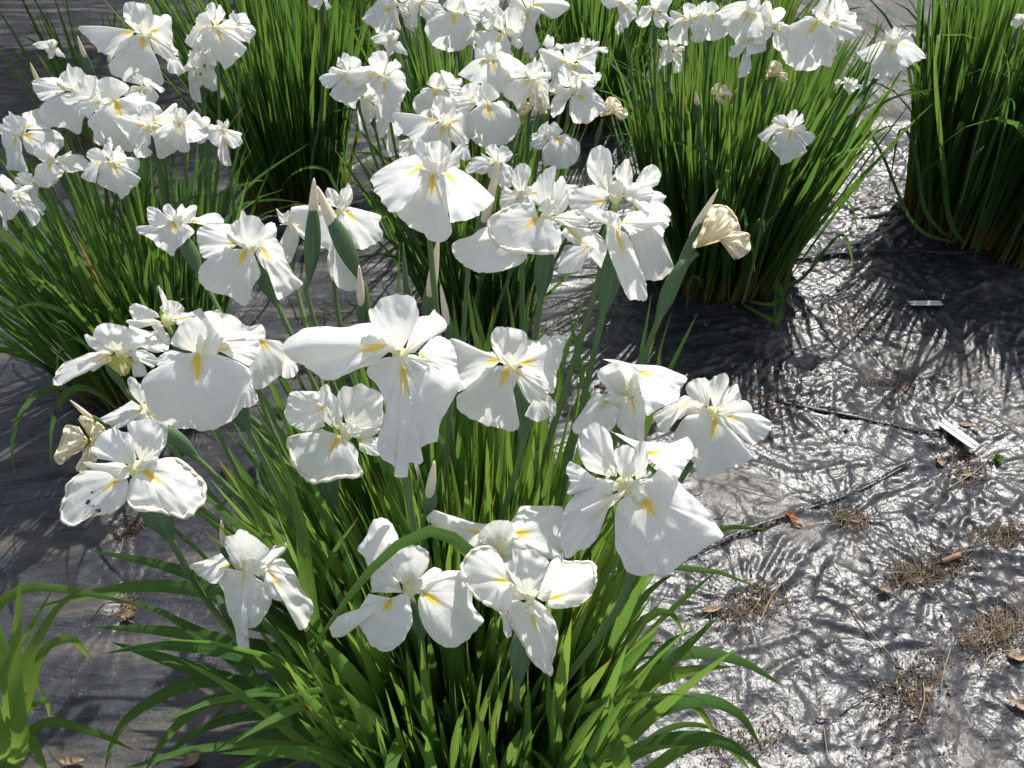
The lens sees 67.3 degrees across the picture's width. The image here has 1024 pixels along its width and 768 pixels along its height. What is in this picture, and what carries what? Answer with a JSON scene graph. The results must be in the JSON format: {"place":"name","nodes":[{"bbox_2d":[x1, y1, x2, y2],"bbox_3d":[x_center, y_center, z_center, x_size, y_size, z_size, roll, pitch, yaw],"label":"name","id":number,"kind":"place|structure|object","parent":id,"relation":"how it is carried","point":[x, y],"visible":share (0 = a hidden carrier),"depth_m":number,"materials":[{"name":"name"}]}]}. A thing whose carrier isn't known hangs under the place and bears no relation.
{"place":"outdoors","nodes":[
{"label":"outdoors","id":0,"kind":"place"},
{"bbox_2d":[0,0,1023,767],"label":"ground","id":1,"kind":"structure","parent":0,"point":[972,326],"depth_m":1.88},
{"bbox_2d":[0,108,95,278],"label":"white iris","id":2,"kind":"object","parent":1,"relation":"on","point":[13,127],"visible":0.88,"depth_m":1.73,"materials":[{"name":"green plant"}]},
{"bbox_2d":[0,174,110,356],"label":"white iris","id":3,"kind":"object","parent":1,"relation":"on","point":[11,207],"visible":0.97,"depth_m":1.60,"materials":[{"name":"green plant"}]},
{"bbox_2d":[0,580,134,767],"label":"iris leaf clump","id":4,"kind":"object","parent":1,"relation":"on","point":[19,675],"visible":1,"depth_m":1.21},
{"bbox_2d":[0,0,141,147],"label":"iris leaf clump","id":5,"kind":"object","parent":1,"relation":"on","point":[56,66],"visible":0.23,"depth_m":3.36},
{"bbox_2d":[15,171,128,377],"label":"white iris","id":6,"kind":"object","parent":1,"relation":"on","point":[24,178],"visible":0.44,"depth_m":1.68,"materials":[{"name":"green plant"}]},
{"bbox_2d":[32,142,113,282],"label":"white iris","id":7,"kind":"object","parent":1,"relation":"on","point":[48,173],"visible":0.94,"depth_m":1.66,"materials":[{"name":"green plant"}]},
{"bbox_2d":[32,63,133,248],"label":"white iris","id":8,"kind":"object","parent":1,"relation":"on","point":[57,111],"visible":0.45,"depth_m":1.75,"materials":[{"name":"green plant"}]},
{"bbox_2d":[61,76,162,305],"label":"white iris","id":9,"kind":"object","parent":1,"relation":"on","point":[89,95],"visible":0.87,"depth_m":1.71,"materials":[{"name":"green plant"}]},
{"bbox_2d":[81,142,161,309],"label":"white iris","id":10,"kind":"object","parent":1,"relation":"on","point":[122,180],"visible":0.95,"depth_m":1.61,"materials":[{"name":"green plant"}]},
{"bbox_2d":[78,1,184,212],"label":"white iris","id":11,"kind":"object","parent":1,"relation":"on","point":[134,54],"visible":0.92,"depth_m":1.81,"materials":[{"name":"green plant"}]},
{"bbox_2d":[53,323,234,518],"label":"white iris","id":12,"kind":"object","parent":1,"relation":"on","point":[107,339],"visible":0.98,"depth_m":1.12,"materials":[{"name":"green plant"}]},
{"bbox_2d":[113,103,177,329],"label":"white iris","id":13,"kind":"object","parent":1,"relation":"on","point":[133,130],"visible":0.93,"depth_m":1.67,"materials":[{"name":"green plant"}]},
{"bbox_2d":[54,416,236,535],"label":"withered iris","id":14,"kind":"object","parent":1,"relation":"on","point":[74,440],"visible":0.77,"depth_m":1.05,"materials":[{"name":"beige plant"}]},
{"bbox_2d":[124,73,168,203],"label":"white iris","id":15,"kind":"object","parent":1,"relation":"on","point":[149,92],"visible":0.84,"depth_m":1.78,"materials":[{"name":"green plant"}]},
{"bbox_2d":[0,102,308,473],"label":"iris leaf clump","id":16,"kind":"object","parent":1,"relation":"on","point":[110,262],"visible":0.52,"depth_m":1.91,"materials":[{"name":"plant"}]},
{"bbox_2d":[59,418,278,686],"bbox_3d":[-0.361,0.355,1.131,0.351,0.850,0.138,0,40,0],"label":"white iris","id":17,"kind":"object","parent":1,"relation":"on","point":[157,493],"visible":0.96,"depth_m":0.89,"materials":[{"name":"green plant"}]},
{"bbox_2d":[153,106,208,309],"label":"white iris","id":18,"kind":"object","parent":1,"relation":"on","point":[180,129],"visible":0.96,"depth_m":1.67,"materials":[{"name":"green plant"}]},
{"bbox_2d":[100,377,284,540],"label":"white iris","id":19,"kind":"object","parent":1,"relation":"on","point":[127,414],"visible":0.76,"depth_m":1.10,"materials":[{"name":"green plant"}]},
{"bbox_2d":[126,285,272,524],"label":"white iris","id":20,"kind":"object","parent":1,"relation":"on","point":[144,316],"visible":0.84,"depth_m":1.17,"materials":[{"name":"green plant"}]},
{"bbox_2d":[183,51,223,225],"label":"white iris","id":21,"kind":"object","parent":1,"relation":"on","point":[206,80],"visible":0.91,"depth_m":1.95,"materials":[{"name":"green plant"}]},
{"bbox_2d":[190,112,221,352],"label":"white iris","id":22,"kind":"object","parent":1,"relation":"on","point":[204,122],"visible":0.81,"depth_m":1.72,"materials":[{"name":"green plant"}]},
{"bbox_2d":[136,204,286,442],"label":"white iris","id":23,"kind":"object","parent":1,"relation":"on","point":[161,231],"visible":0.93,"depth_m":1.33,"materials":[{"name":"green plant"}]},
{"bbox_2d":[185,2,250,258],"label":"white iris","id":24,"kind":"object","parent":1,"relation":"on","point":[224,46],"visible":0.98,"depth_m":1.87,"materials":[{"name":"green plant"}]},
{"bbox_2d":[203,119,242,356],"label":"white iris","id":25,"kind":"object","parent":1,"relation":"on","point":[231,138],"visible":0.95,"depth_m":1.70,"materials":[{"name":"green plant"}]},
{"bbox_2d":[140,311,317,579],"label":"white iris","id":26,"kind":"object","parent":1,"relation":"on","point":[201,387],"visible":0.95,"depth_m":0.94,"materials":[{"name":"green plant"}]},
{"bbox_2d":[217,11,255,215],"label":"white iris","id":27,"kind":"object","parent":1,"relation":"on","point":[242,17],"visible":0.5,"depth_m":2.02,"materials":[{"name":"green plant"}]},
{"bbox_2d":[98,0,378,214],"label":"iris leaf clump","id":28,"kind":"object","parent":1,"relation":"on","point":[280,75],"visible":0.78,"depth_m":2.70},
{"bbox_2d":[189,529,313,654],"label":"white iris","id":29,"kind":"object","parent":1,"relation":"on","point":[248,595],"visible":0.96,"depth_m":1.01,"materials":[{"name":"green plant"}]},
{"bbox_2d":[197,210,373,518],"bbox_3d":[-0.288,0.149,1.361,0.552,0.890,0.142,29,48,30],"label":"white iris","id":30,"kind":"object","parent":1,"relation":"on","point":[229,271],"visible":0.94,"depth_m":1.20,"materials":[{"name":"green plant"}]},
{"bbox_2d":[276,208,324,387],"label":"white iris","id":31,"kind":"object","parent":1,"relation":"on","point":[289,240],"visible":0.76,"depth_m":1.41,"materials":[{"name":"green plant"}]},
{"bbox_2d":[235,0,378,66],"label":"iris leaf clump","id":32,"kind":"object","parent":1,"relation":"on","point":[359,14],"visible":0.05,"depth_m":3.97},
{"bbox_2d":[308,0,330,203],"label":"white iris","id":33,"kind":"object","parent":1,"relation":"on","point":[317,4],"visible":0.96,"depth_m":2.35,"materials":[{"name":"green plant"}]},
{"bbox_2d":[284,383,384,544],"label":"white iris","id":34,"kind":"object","parent":1,"relation":"on","point":[324,461],"visible":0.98,"depth_m":1.06,"materials":[{"name":"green plant"}]},
{"bbox_2d":[303,178,369,498],"bbox_3d":[-0.272,0.132,1.359,0.055,0.887,0.369,-13,42,-16],"label":"iris bud","id":35,"kind":"object","parent":1,"relation":"on","point":[312,242],"visible":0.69,"depth_m":1.24,"materials":[{"name":"green plant"}]},
{"bbox_2d":[291,183,382,384],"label":"white iris","id":36,"kind":"object","parent":1,"relation":"on","point":[363,229],"visible":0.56,"depth_m":1.37,"materials":[{"name":"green plant"}]},
{"bbox_2d":[316,186,384,413],"bbox_3d":[-0.217,0.146,1.341,0.047,0.894,0.373,-13,42,-15],"label":"iris bud","id":37,"kind":"object","parent":1,"relation":"on","point":[343,243],"visible":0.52,"depth_m":1.20,"materials":[{"name":"green plant"}]},
{"bbox_2d":[356,265,374,388],"bbox_3d":[-0.197,0.215,1.350,0.022,0.794,0.321,-13,42,-15],"label":"iris bud","id":38,"kind":"object","parent":1,"relation":"on","point":[361,312],"visible":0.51,"depth_m":1.23,"materials":[{"name":"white plant"}]},
{"bbox_2d":[283,293,466,697],"bbox_3d":[-0.144,0.262,1.175,0.178,0.967,0.222,-32,50,-33],"label":"white iris","id":39,"kind":"object","parent":1,"relation":"on","point":[419,392],"visible":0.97,"depth_m":0.89,"materials":[{"name":"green plant"}]},
{"bbox_2d":[339,50,427,274],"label":"white iris","id":40,"kind":"object","parent":1,"relation":"on","point":[389,87],"visible":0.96,"depth_m":1.78,"materials":[{"name":"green plant"}]},
{"bbox_2d":[319,52,449,314],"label":"white iris","id":41,"kind":"object","parent":1,"relation":"on","point":[345,92],"visible":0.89,"depth_m":1.81,"materials":[{"name":"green plant"}]},
{"bbox_2d":[362,0,415,113],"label":"white iris","id":42,"kind":"object","parent":1,"relation":"on","point":[379,16],"visible":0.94,"depth_m":2.12,"materials":[{"name":"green plant"}]},
{"bbox_2d":[370,30,409,138],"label":"white iris","id":43,"kind":"object","parent":1,"relation":"on","point":[389,42],"visible":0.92,"depth_m":1.98,"materials":[{"name":"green plant"}]},
{"bbox_2d":[357,83,428,271],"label":"white iris","id":44,"kind":"object","parent":1,"relation":"on","point":[368,109],"visible":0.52,"depth_m":1.89,"materials":[{"name":"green plant"}]},
{"bbox_2d":[27,247,782,767],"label":"iris leaf clump","id":45,"kind":"object","parent":1,"relation":"on","point":[353,699],"visible":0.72,"depth_m":1.12,"materials":[{"name":"plant"}]},
{"bbox_2d":[249,324,305,501],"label":"white iris","id":46,"kind":"object","parent":45,"relation":"on","point":[271,362],"visible":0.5,"depth_m":1.19,"materials":[{"name":"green plant"}]},
{"bbox_2d":[420,460,436,649],"bbox_3d":[-0.121,0.395,1.198,0.019,0.706,0.088,18,43,21],"label":"iris bud","id":47,"kind":"object","parent":45,"relation":"attached to","point":[429,502],"visible":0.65,"depth_m":1.02,"materials":[{"name":"green plant"}]},
{"bbox_2d":[329,517,483,671],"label":"white iris","id":48,"kind":"object","parent":1,"relation":"on","point":[443,612],"visible":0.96,"depth_m":0.93,"materials":[{"name":"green plant"}]},
{"bbox_2d":[406,0,442,123],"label":"white iris","id":49,"kind":"object","parent":1,"relation":"on","point":[429,9],"visible":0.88,"depth_m":2.13,"materials":[{"name":"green plant"}]},
{"bbox_2d":[420,242,439,566],"bbox_3d":[-0.133,0.193,1.351,0.037,0.827,0.332,0,40,0],"label":"iris bud","id":50,"kind":"object","parent":1,"relation":"on","point":[427,306],"visible":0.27,"depth_m":1.23,"materials":[{"name":"green plant"}]},
{"bbox_2d":[392,95,470,305],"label":"white iris","id":51,"kind":"object","parent":1,"relation":"on","point":[445,111],"visible":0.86,"depth_m":1.66,"materials":[{"name":"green plant"}]},
{"bbox_2d":[370,138,494,479],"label":"white iris","id":52,"kind":"object","parent":1,"relation":"on","point":[421,193],"visible":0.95,"depth_m":1.10,"materials":[{"name":"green plant"}]},
{"bbox_2d":[413,70,462,322],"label":"white iris","id":53,"kind":"object","parent":1,"relation":"on","point":[424,98],"visible":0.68,"depth_m":1.83,"materials":[{"name":"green plant"}]},
{"bbox_2d":[440,284,454,549],"bbox_3d":[-0.116,0.242,1.294,0.023,0.817,0.235,7,41,8],"label":"iris bud","id":54,"kind":"object","parent":1,"relation":"on","point":[449,331],"visible":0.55,"depth_m":1.21,"materials":[{"name":"green plant"}]},
{"bbox_2d":[274,80,632,336],"bbox_3d":[-0.314,-0.518,2.302,1.288,0.706,0.882,6,40,7],"label":"iris leaf clump","id":55,"kind":"object","parent":1,"relation":"on","point":[417,275],"visible":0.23,"depth_m":2.22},
{"bbox_2d":[425,0,486,166],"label":"white iris","id":56,"kind":"object","parent":1,"relation":"on","point":[453,29],"visible":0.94,"depth_m":2.04,"materials":[{"name":"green plant"}]},
{"bbox_2d":[338,0,606,163],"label":"iris leaf clump","id":57,"kind":"object","parent":1,"relation":"on","point":[419,72],"visible":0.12,"depth_m":2.82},
{"bbox_2d":[451,158,499,493],"bbox_3d":[-0.089,0.102,1.378,0.037,0.916,0.362,11,41,13],"label":"iris bud","id":58,"kind":"object","parent":1,"relation":"on","point":[485,215],"visible":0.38,"depth_m":1.27,"materials":[{"name":"green plant"}]},
{"bbox_2d":[450,81,520,327],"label":"white iris","id":59,"kind":"object","parent":1,"relation":"on","point":[488,123],"visible":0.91,"depth_m":1.75,"materials":[{"name":"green plant"}]},
{"bbox_2d":[465,144,512,335],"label":"white iris","id":60,"kind":"object","parent":1,"relation":"on","point":[480,165],"visible":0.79,"depth_m":1.56,"materials":[{"name":"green plant"}]},
{"bbox_2d":[458,40,524,328],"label":"white iris","id":61,"kind":"object","parent":1,"relation":"on","point":[492,66],"visible":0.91,"depth_m":1.79,"materials":[{"name":"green plant"}]},
{"bbox_2d":[427,505,563,644],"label":"white iris","id":62,"kind":"object","parent":1,"relation":"on","point":[536,528],"visible":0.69,"depth_m":1.03,"materials":[{"name":"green plant"}]},
{"bbox_2d":[474,4,525,212],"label":"white iris","id":63,"kind":"object","parent":1,"relation":"on","point":[497,17],"visible":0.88,"depth_m":1.89,"materials":[{"name":"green plant"}]},
{"bbox_2d":[449,327,565,519],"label":"white iris","id":64,"kind":"object","parent":1,"relation":"on","point":[509,395],"visible":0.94,"depth_m":1.02,"materials":[{"name":"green plant"}]},
{"bbox_2d":[480,0,569,177],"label":"white iris","id":65,"kind":"object","parent":1,"relation":"on","point":[551,9],"visible":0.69,"depth_m":2.04,"materials":[{"name":"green plant"}]},
{"bbox_2d":[500,57,550,326],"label":"white iris","id":66,"kind":"object","parent":1,"relation":"on","point":[517,92],"visible":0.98,"depth_m":1.76,"materials":[{"name":"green plant"}]},
{"bbox_2d":[460,545,596,716],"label":"white iris","id":67,"kind":"object","parent":1,"relation":"on","point":[530,621],"visible":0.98,"depth_m":0.90,"materials":[{"name":"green plant"}]},
{"bbox_2d":[452,166,606,508],"bbox_3d":[0.049,0.095,1.335,0.226,0.974,0.208,-13,42,-15],"label":"white iris","id":68,"kind":"object","parent":1,"relation":"on","point":[511,236],"visible":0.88,"depth_m":1.07,"materials":[{"name":"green plant"}]},
{"bbox_2d":[486,121,579,336],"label":"white iris","id":69,"kind":"object","parent":1,"relation":"on","point":[562,151],"visible":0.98,"depth_m":1.75,"materials":[{"name":"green plant"}]},
{"bbox_2d":[500,163,577,451],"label":"white iris","id":70,"kind":"object","parent":1,"relation":"on","point":[522,192],"visible":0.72,"depth_m":1.20,"materials":[{"name":"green plant"}]},
{"bbox_2d":[500,42,597,322],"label":"white iris","id":71,"kind":"object","parent":1,"relation":"on","point":[554,62],"visible":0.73,"depth_m":1.86,"materials":[{"name":"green plant"}]},
{"bbox_2d":[510,66,607,327],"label":"white iris","id":72,"kind":"object","parent":1,"relation":"on","point":[586,104],"visible":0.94,"depth_m":1.77,"materials":[{"name":"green plant"}]},
{"bbox_2d":[528,97,627,330],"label":"withered iris","id":73,"kind":"object","parent":1,"relation":"on","point":[613,105],"visible":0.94,"depth_m":1.83,"materials":[{"name":"beige plant"}]},
{"bbox_2d":[533,145,673,492],"bbox_3d":[0.105,0.131,1.284,0.180,1.006,0.428,15,42,17],"label":"white iris","id":74,"kind":"object","parent":1,"relation":"on","point":[653,257],"visible":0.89,"depth_m":1.12,"materials":[{"name":"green plant"}]},
{"bbox_2d":[558,205,664,506],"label":"white iris","id":75,"kind":"object","parent":1,"relation":"on","point":[620,264],"visible":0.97,"depth_m":1.04,"materials":[{"name":"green plant"}]},
{"bbox_2d":[523,0,722,133],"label":"iris leaf clump","id":76,"kind":"object","parent":1,"relation":"on","point":[585,22],"visible":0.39,"depth_m":3.35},
{"bbox_2d":[600,0,646,166],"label":"white iris","id":77,"kind":"object","parent":1,"relation":"on","point":[627,15],"visible":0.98,"depth_m":2.04,"materials":[{"name":"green plant"}]},
{"bbox_2d":[532,422,723,749],"bbox_3d":[0.113,0.400,1.028,0.204,0.911,0.137,0,40,0],"label":"white iris","id":78,"kind":"object","parent":1,"relation":"on","point":[665,524],"visible":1,"depth_m":0.77,"materials":[{"name":"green plant"}]},
{"bbox_2d":[572,359,686,560],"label":"white iris","id":79,"kind":"object","parent":1,"relation":"on","point":[655,386],"visible":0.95,"depth_m":1.01,"materials":[{"name":"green plant"}]},
{"bbox_2d":[588,189,717,474],"bbox_3d":[0.149,0.163,1.299,0.404,0.926,0.023,-30,49,-31],"label":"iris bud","id":80,"kind":"object","parent":1,"relation":"on","point":[688,250],"visible":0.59,"depth_m":1.12,"materials":[{"name":"green plant"}]},
{"bbox_2d":[635,0,675,273],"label":"white iris","id":81,"kind":"object","parent":1,"relation":"on","point":[644,17],"visible":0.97,"depth_m":2.00,"materials":[{"name":"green plant"}]},
{"bbox_2d":[580,204,750,550],"bbox_3d":[0.177,0.158,1.308,0.454,0.915,0.079,-28,48,-29],"label":"withered iris","id":82,"kind":"object","parent":1,"relation":"on","point":[721,224],"visible":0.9,"depth_m":1.13,"materials":[{"name":"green plant"}]},
{"bbox_2d":[657,38,684,155],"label":"white iris","id":83,"kind":"object","parent":1,"relation":"on","point":[667,55],"visible":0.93,"depth_m":2.08,"materials":[{"name":"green plant"}]},
{"bbox_2d":[667,3,707,189],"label":"white iris","id":84,"kind":"object","parent":1,"relation":"on","point":[679,32],"visible":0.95,"depth_m":2.00,"materials":[{"name":"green plant"}]},
{"bbox_2d":[695,1,727,146],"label":"white iris","id":85,"kind":"object","parent":1,"relation":"on","point":[713,27],"visible":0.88,"depth_m":2.00,"materials":[{"name":"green plant"}]},
{"bbox_2d":[653,373,771,483],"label":"white iris","id":86,"kind":"object","parent":1,"relation":"on","point":[719,445],"visible":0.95,"depth_m":1.06,"materials":[{"name":"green plant"}]},
{"bbox_2d":[706,83,732,192],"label":"withered iris","id":87,"kind":"object","parent":1,"relation":"on","point":[724,90],"visible":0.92,"depth_m":2.00,"materials":[{"name":"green plant"}]},
{"bbox_2d":[721,0,773,146],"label":"white iris","id":88,"kind":"object","parent":1,"relation":"on","point":[738,20],"visible":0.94,"depth_m":1.97,"materials":[{"name":"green plant"}]},
{"bbox_2d":[729,34,766,122],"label":"white iris","id":89,"kind":"object","parent":1,"relation":"on","point":[745,48],"visible":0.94,"depth_m":1.99,"materials":[{"name":"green plant"}]},
{"bbox_2d":[685,547,826,642],"bbox_3d":[0.516,0.446,1.631,0.405,0.020,0.148,-26,46,-27],"label":"litter heap","id":90,"kind":"object","parent":1,"relation":"on","point":[734,610],"visible":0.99,"depth_m":1.61,"materials":[{"name":"plant"}]},
{"bbox_2d":[574,0,938,333],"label":"iris leaf clump","id":91,"kind":"object","parent":1,"relation":"on","point":[813,178],"visible":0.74,"depth_m":2.23,"materials":[{"name":"plant"}]},
{"bbox_2d":[737,0,790,191],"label":"white iris","id":92,"kind":"object","parent":1,"relation":"on","point":[775,16],"visible":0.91,"depth_m":1.96,"materials":[{"name":"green plant"}]},
{"bbox_2d":[755,60,787,152],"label":"withered iris","id":93,"kind":"object","parent":1,"relation":"on","point":[775,66],"visible":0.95,"depth_m":2.03,"materials":[{"name":"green plant"}]},
{"bbox_2d":[665,0,883,93],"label":"iris leaf clump","id":94,"kind":"object","parent":1,"relation":"on","point":[785,6],"visible":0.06,"depth_m":3.38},
{"bbox_2d":[741,109,814,304],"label":"white iris","id":95,"kind":"object","parent":1,"relation":"on","point":[786,145],"visible":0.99,"depth_m":1.90,"materials":[{"name":"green plant"}]},
{"bbox_2d":[756,0,861,199],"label":"white iris","id":96,"kind":"object","parent":1,"relation":"on","point":[811,43],"visible":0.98,"depth_m":1.91,"materials":[{"name":"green plant"}]},
{"bbox_2d":[670,400,1023,767],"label":"loose straw","id":97,"kind":"object","parent":1,"relation":"on","point":[853,648],"visible":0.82,"depth_m":1.52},
{"bbox_2d":[814,494,887,540],"bbox_3d":[0.789,0.301,1.808,0.168,0.029,0.174,32,50,33],"label":"litter heap","id":98,"kind":"object","parent":1,"relation":"on","point":[851,511],"visible":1,"depth_m":1.80,"materials":[{"name":"plant"}]},
{"bbox_2d":[835,27,925,145],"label":"white iris","id":99,"kind":"object","parent":1,"relation":"on","point":[897,51],"visible":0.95,"depth_m":2.15,"materials":[{"name":"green plant"}]},
{"bbox_2d":[847,610,972,767],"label":"litter heap","id":100,"kind":"object","parent":1,"relation":"on","point":[914,698],"visible":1,"depth_m":1.45,"materials":[{"name":"plant"}]},
{"bbox_2d":[834,526,1009,612],"bbox_3d":[0.915,0.407,1.671,0.469,0.033,0.165,-12,41,-14],"label":"litter heap","id":101,"kind":"object","parent":1,"relation":"on","point":[922,572],"visible":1,"depth_m":1.67,"materials":[{"name":"plant"}]},
{"bbox_2d":[857,0,1023,268],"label":"iris leaf clump","id":102,"kind":"object","parent":1,"relation":"on","point":[960,65],"visible":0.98,"depth_m":2.56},
{"bbox_2d":[908,581,1023,681],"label":"litter heap","id":103,"kind":"object","parent":1,"relation":"on","point":[998,626],"visible":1,"depth_m":1.56,"materials":[{"name":"plant"}]},
{"bbox_2d":[914,411,1019,518],"bbox_3d":[1.155,0.194,1.947,0.303,0.047,0.290,-20,44,-22],"label":"litter heap","id":104,"kind":"object","parent":1,"relation":"on","point":[958,467],"visible":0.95,"depth_m":1.94,"materials":[{"name":"plant"}]},
{"bbox_2d":[951,508,1023,558],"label":"litter heap","id":105,"kind":"object","parent":1,"relation":"on","point":[1016,537],"visible":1,"depth_m":1.74,"materials":[{"name":"plant"}]},
{"bbox_2d":[959,13,1023,204],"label":"white iris","id":106,"kind":"object","parent":1,"relation":"on","point":[1016,22],"visible":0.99,"depth_m":2.21,"materials":[{"name":"green plant"}]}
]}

